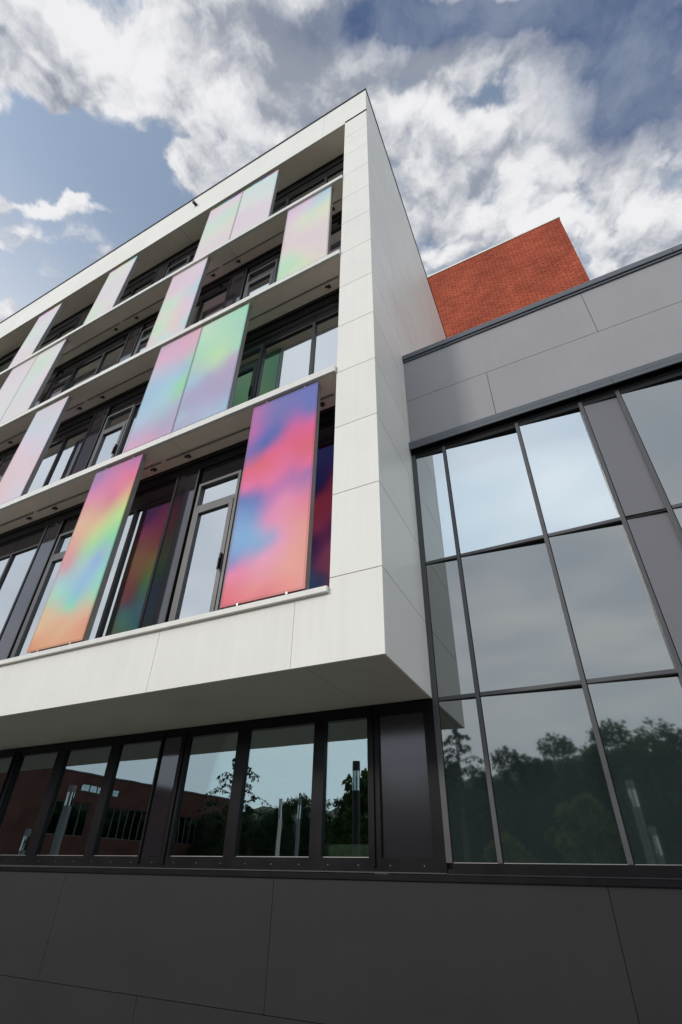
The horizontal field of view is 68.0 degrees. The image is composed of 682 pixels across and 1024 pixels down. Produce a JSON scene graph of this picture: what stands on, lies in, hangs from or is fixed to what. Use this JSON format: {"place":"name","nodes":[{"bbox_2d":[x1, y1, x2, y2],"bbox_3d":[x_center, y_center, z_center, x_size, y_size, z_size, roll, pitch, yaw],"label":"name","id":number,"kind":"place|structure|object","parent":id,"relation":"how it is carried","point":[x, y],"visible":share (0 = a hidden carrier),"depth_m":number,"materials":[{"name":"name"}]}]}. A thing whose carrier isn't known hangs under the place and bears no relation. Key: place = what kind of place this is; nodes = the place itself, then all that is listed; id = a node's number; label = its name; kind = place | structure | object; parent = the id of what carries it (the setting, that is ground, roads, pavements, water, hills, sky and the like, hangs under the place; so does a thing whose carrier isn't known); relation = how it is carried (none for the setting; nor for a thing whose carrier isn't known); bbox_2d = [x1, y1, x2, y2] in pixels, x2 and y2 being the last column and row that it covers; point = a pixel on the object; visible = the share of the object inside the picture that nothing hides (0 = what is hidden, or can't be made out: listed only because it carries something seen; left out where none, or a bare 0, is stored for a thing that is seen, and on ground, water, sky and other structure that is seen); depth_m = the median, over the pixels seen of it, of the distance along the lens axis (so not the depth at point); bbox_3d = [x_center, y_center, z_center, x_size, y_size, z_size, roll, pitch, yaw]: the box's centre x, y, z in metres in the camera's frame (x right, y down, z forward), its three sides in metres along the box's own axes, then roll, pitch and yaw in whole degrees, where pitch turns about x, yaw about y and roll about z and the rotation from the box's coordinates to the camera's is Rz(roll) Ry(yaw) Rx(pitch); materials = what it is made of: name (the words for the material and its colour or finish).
{"place":"outdoors","nodes":[
{"label":"outdoors","id":0,"kind":"place"},
{"bbox_2d":[0,0,681,321],"label":"sky","id":1,"kind":"structure","parent":0,"point":[498,120],"materials":[{"name":"blue"}]},
{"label":"ground","id":2,"kind":"structure","parent":0,"visible":0},
{"bbox_2d":[0,88,479,1023],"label":"office building","id":3,"kind":"structure","parent":2,"relation":"on","point":[170,714],"depth_m":8.56,"materials":[{"name":"white metal"}]},
{"bbox_2d":[0,553,11,578],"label":"window","id":4,"kind":"structure","parent":3,"relation":"in","point":[4,560],"depth_m":11.79,"materials":[{"name":"glass"}]},
{"bbox_2d":[0,758,11,790],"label":"window","id":5,"kind":"structure","parent":3,"relation":"in","point":[4,763],"depth_m":9.67,"materials":[{"name":"glass"}]},
{"bbox_2d":[0,354,38,420],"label":"sunshade panel","id":6,"kind":"object","parent":3,"relation":"attached to","point":[9,389],"visible":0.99,"depth_m":16.63,"materials":[{"name":"multicoloured glass"}]},
{"bbox_2d":[0,544,38,632],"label":"window","id":7,"kind":"structure","parent":3,"relation":"in","point":[11,580],"depth_m":11.21,"materials":[{"name":"glass"}]},
{"bbox_2d":[0,752,57,854],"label":"window","id":8,"kind":"structure","parent":3,"relation":"in","point":[18,819],"depth_m":8.95,"materials":[{"name":"clear glass"}]},
{"bbox_2d":[0,339,68,423],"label":"sunshade panel","id":9,"kind":"object","parent":3,"relation":"attached to","point":[31,388],"visible":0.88,"depth_m":15.68,"materials":[{"name":"multicoloured glass"}]},
{"bbox_2d":[0,396,71,504],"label":"sunshade panel","id":10,"kind":"object","parent":3,"relation":"attached to","point":[17,479],"visible":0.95,"depth_m":12.77,"materials":[{"name":"multicoloured glass"}]},
{"bbox_2d":[8,303,63,367],"bbox_3d":[-11.226,-6.505,18.664,1.300,3.220,0.123,-16,-39,23],"label":"sunshade panel","id":11,"kind":"object","parent":3,"relation":"attached to","point":[37,335],"visible":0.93,"depth_m":18.54,"materials":[{"name":"multicoloured glass"}]},
{"bbox_2d":[10,530,73,657],"bbox_3d":[-5.768,1.704,10.048,0.985,3.223,0.115,-16,-39,23],"label":"window","id":12,"kind":"structure","parent":3,"relation":"in","point":[27,631],"depth_m":10.18,"materials":[{"name":"glass"}]},
{"bbox_2d":[28,438,64,492],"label":"window","id":13,"kind":"structure","parent":3,"relation":"in","point":[47,463],"depth_m":13.61,"materials":[{"name":"glass"}]},
{"bbox_2d":[38,333,58,350],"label":"window","id":14,"kind":"structure","parent":3,"relation":"in","point":[52,339],"depth_m":19.90,"materials":[{"name":"glass"}]},
{"bbox_2d":[43,367,75,401],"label":"window","id":15,"kind":"structure","parent":3,"relation":"in","point":[59,385],"depth_m":16.47,"materials":[{"name":"grey glass"}]},
{"bbox_2d":[55,323,75,340],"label":"window","id":16,"kind":"structure","parent":3,"relation":"in","point":[68,330],"depth_m":19.50,"materials":[{"name":"glass"}]},
{"bbox_2d":[43,427,88,486],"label":"window","id":17,"kind":"structure","parent":3,"relation":"in","point":[63,463],"depth_m":13.31,"materials":[{"name":"glass"}]},
{"bbox_2d":[37,746,111,855],"bbox_3d":[-4.412,4.790,8.424,1.140,1.555,0.025,-16,-39,23],"label":"window","id":18,"kind":"structure","parent":3,"relation":"in","point":[67,830],"depth_m":8.41,"materials":[{"name":"clear glass"}]},
{"bbox_2d":[65,352,104,390],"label":"window","id":19,"kind":"structure","parent":3,"relation":"in","point":[87,370],"depth_m":16.12,"materials":[{"name":"glass"}]},
{"bbox_2d":[26,454,146,652],"bbox_3d":[-4.477,0.617,9.100,1.317,3.885,0.123,-16,-39,23],"label":"sunshade panel","id":20,"kind":"object","parent":3,"relation":"on","point":[71,608],"visible":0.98,"depth_m":8.84,"materials":[{"name":"multicoloured glass"}]},
{"bbox_2d":[94,341,125,375],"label":"window","id":21,"kind":"structure","parent":3,"relation":"in","point":[110,357],"depth_m":15.69,"materials":[{"name":"glass"}]},
{"bbox_2d":[84,256,138,323],"bbox_3d":[-7.772,-7.513,17.165,1.345,3.290,0.123,-16,-39,23],"label":"sunshade panel","id":22,"kind":"object","parent":3,"relation":"attached to","point":[112,290],"visible":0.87,"depth_m":17.04,"materials":[{"name":"multicoloured glass"}]},
{"bbox_2d":[87,404,135,467],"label":"window","id":23,"kind":"structure","parent":3,"relation":"in","point":[107,447],"depth_m":12.59,"materials":[{"name":"glass"}]},
{"bbox_2d":[89,509,135,639],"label":"window","id":24,"kind":"structure","parent":3,"relation":"in","point":[94,632],"depth_m":9.44,"materials":[{"name":"glass"}]},
{"bbox_2d":[118,289,133,303],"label":"window","id":25,"kind":"structure","parent":3,"relation":"in","point":[127,295],"depth_m":18.28,"materials":[{"name":"glass"}]},
{"bbox_2d":[93,741,160,855],"bbox_3d":[-3.323,4.474,7.951,0.943,1.555,0.025,-16,-39,23],"label":"window","id":26,"kind":"structure","parent":3,"relation":"in","point":[120,834],"depth_m":7.93,"materials":[{"name":"clear glass"}]},
{"bbox_2d":[117,402,141,455],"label":"window","id":27,"kind":"structure","parent":3,"relation":"in","point":[129,428],"depth_m":12.40,"materials":[{"name":"metal"}]},
{"bbox_2d":[96,496,171,637],"bbox_3d":[-3.708,1.125,9.158,1.010,3.198,0.088,-16,-39,23],"label":"window","id":28,"kind":"structure","parent":3,"relation":"in","point":[125,602],"depth_m":9.23,"materials":[{"name":"glass"}]},
{"bbox_2d":[130,278,152,296],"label":"window","id":29,"kind":"structure","parent":3,"relation":"in","point":[146,284],"depth_m":17.98,"materials":[{"name":"glass"}]},
{"bbox_2d":[133,325,153,355],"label":"window","id":30,"kind":"structure","parent":3,"relation":"in","point":[141,345],"depth_m":15.01,"materials":[{"name":"grey glass"}]},
{"bbox_2d":[124,327,202,452],"bbox_3d":[-3.826,-2.739,11.129,1.293,3.535,0.123,-16,-39,23],"label":"sunshade panel","id":31,"kind":"object","parent":3,"relation":"attached to","point":[155,419],"visible":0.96,"depth_m":10.96,"materials":[{"name":"multicoloured glass"}]},
{"bbox_2d":[165,256,189,276],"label":"window","id":32,"kind":"structure","parent":3,"relation":"in","point":[180,264],"depth_m":17.31,"materials":[{"name":"grey glass"}]},
{"bbox_2d":[145,257,210,348],"bbox_3d":[-4.331,-5.614,13.554,1.311,3.515,0.123,-16,-39,23],"label":"sunshade panel","id":33,"kind":"object","parent":3,"relation":"attached to","point":[176,312],"visible":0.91,"depth_m":13.40,"materials":[{"name":"multicoloured glass"}]},
{"bbox_2d":[187,253,195,263],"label":"window","id":34,"kind":"structure","parent":3,"relation":"in","point":[191,258],"depth_m":17.08,"materials":[{"name":"glass"}]},
{"bbox_2d":[190,301,200,325],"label":"window","id":35,"kind":"structure","parent":3,"relation":"in","point":[198,304],"depth_m":14.34,"materials":[{"name":"glass"}]},
{"bbox_2d":[171,733,237,856],"bbox_3d":[-1.959,4.078,7.358,0.955,1.555,0.025,-16,-39,23],"label":"window","id":36,"kind":"structure","parent":3,"relation":"in","point":[200,830],"depth_m":7.33,"materials":[{"name":"clear glass"}]},
{"bbox_2d":[168,470,242,621],"bbox_3d":[-2.271,0.670,8.503,0.985,3.223,0.170,-16,-39,23],"label":"window","id":37,"kind":"structure","parent":3,"relation":"in","point":[198,589],"depth_m":8.53,"materials":[{"name":"glass"}]},
{"bbox_2d":[194,286,227,323],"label":"window","id":38,"kind":"structure","parent":3,"relation":"in","point":[212,304],"depth_m":14.15,"materials":[{"name":"glass"}]},
{"bbox_2d":[172,303,251,432],"bbox_3d":[-2.649,-3.073,10.611,1.337,3.515,0.123,-16,-39,23],"label":"sunshade panel","id":39,"kind":"object","parent":3,"relation":"attached to","point":[210,387],"visible":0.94,"depth_m":10.42,"materials":[{"name":"multicoloured glass"}]},
{"bbox_2d":[193,191,242,260],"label":"sunshade panel","id":40,"kind":"object","parent":3,"relation":"attached to","point":[217,231],"visible":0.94,"depth_m":15.26,"materials":[{"name":"multicoloured glass"}]},
{"bbox_2d":[0,699,449,872],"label":"window frame","id":41,"kind":"structure","parent":3,"relation":"in","point":[316,861],"depth_m":6.95,"materials":[{"name":"black metal"}]},
{"bbox_2d":[218,471,242,609],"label":"window","id":42,"kind":"structure","parent":3,"relation":"in","point":[219,608],"depth_m":8.28,"materials":[{"name":"metal"}]},
{"bbox_2d":[231,344,262,407],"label":"window","id":43,"kind":"structure","parent":3,"relation":"in","point":[246,384],"depth_m":10.98,"materials":[{"name":"glass"}]},
{"bbox_2d":[229,169,279,239],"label":"sunshade panel","id":44,"kind":"object","parent":3,"relation":"attached to","point":[256,205],"visible":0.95,"depth_m":14.73,"materials":[{"name":"multicoloured glass"}]},
{"bbox_2d":[242,258,277,298],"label":"window","id":45,"kind":"structure","parent":3,"relation":"in","point":[264,276],"depth_m":13.41,"materials":[{"name":"grey metal"}]},
{"bbox_2d":[220,382,320,608],"bbox_3d":[-0.966,-0.408,7.577,1.311,3.897,0.123,-16,-39,23],"label":"sunshade panel","id":46,"kind":"object","parent":3,"relation":"on","point":[270,550],"visible":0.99,"depth_m":7.28,"materials":[{"name":"multicoloured glass"}]},
{"bbox_2d":[235,724,311,856],"bbox_3d":[-0.869,3.761,6.884,1.137,1.555,0.025,-16,-39,23],"label":"window","id":47,"kind":"structure","parent":3,"relation":"in","point":[253,734],"depth_m":7.40,"materials":[{"name":"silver metal"}]},
{"bbox_2d":[274,259,279,282],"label":"window","id":48,"kind":"structure","parent":3,"relation":"in","point":[278,259],"depth_m":13.20,"materials":[{"name":"metal"}]},
{"bbox_2d":[272,198,288,214],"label":"window","id":49,"kind":"structure","parent":3,"relation":"in","point":[284,203],"depth_m":15.72,"materials":[{"name":"black glass"}]},
{"bbox_2d":[255,322,313,397],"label":"window","id":50,"kind":"structure","parent":3,"relation":"in","point":[285,360],"depth_m":10.67,"materials":[{"name":"glass"}]},
{"bbox_2d":[276,186,332,281],"bbox_3d":[-0.816,-6.645,12.032,1.298,3.498,0.123,-16,-39,23],"label":"sunshade panel","id":51,"kind":"object","parent":3,"relation":"attached to","point":[307,237],"visible":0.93,"depth_m":11.87,"materials":[{"name":"multicoloured glass"}]},
{"bbox_2d":[287,177,325,205],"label":"window","id":52,"kind":"structure","parent":3,"relation":"in","point":[311,188],"depth_m":15.35,"materials":[{"name":"glass"}]},
{"bbox_2d":[309,439,333,588],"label":"window","id":53,"kind":"structure","parent":3,"relation":"in","point":[322,518],"depth_m":7.69,"materials":[{"name":"glass"}]},
{"bbox_2d":[310,310,338,374],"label":"window","id":54,"kind":"structure","parent":3,"relation":"in","point":[325,333],"depth_m":10.29,"materials":[{"name":"glass"}]},
{"bbox_2d":[325,166,343,183],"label":"window","id":55,"kind":"structure","parent":3,"relation":"in","point":[335,174],"depth_m":14.97,"materials":[{"name":"glass"}]},
{"bbox_2d":[330,225,341,253],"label":"window","id":56,"kind":"structure","parent":3,"relation":"in","point":[335,243],"depth_m":12.62,"materials":[{"name":"glass"}]},
{"bbox_2d":[323,718,368,857],"bbox_3d":[0.070,3.488,6.476,0.640,1.555,0.025,-16,-39,23],"label":"window","id":57,"kind":"structure","parent":3,"relation":"in","point":[364,718],"depth_m":6.05,"materials":[{"name":"silver metal"}]},
{"bbox_2d":[322,844,387,873],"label":"wall","id":58,"kind":"structure","parent":3,"relation":"in","point":[346,850],"depth_m":6.10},
{"bbox_2d":[0,243,681,1023],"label":"grey wing","id":59,"kind":"structure","parent":2,"relation":"on","point":[546,447],"depth_m":6.15,"materials":[{"name":"grey metal"}]}
]}

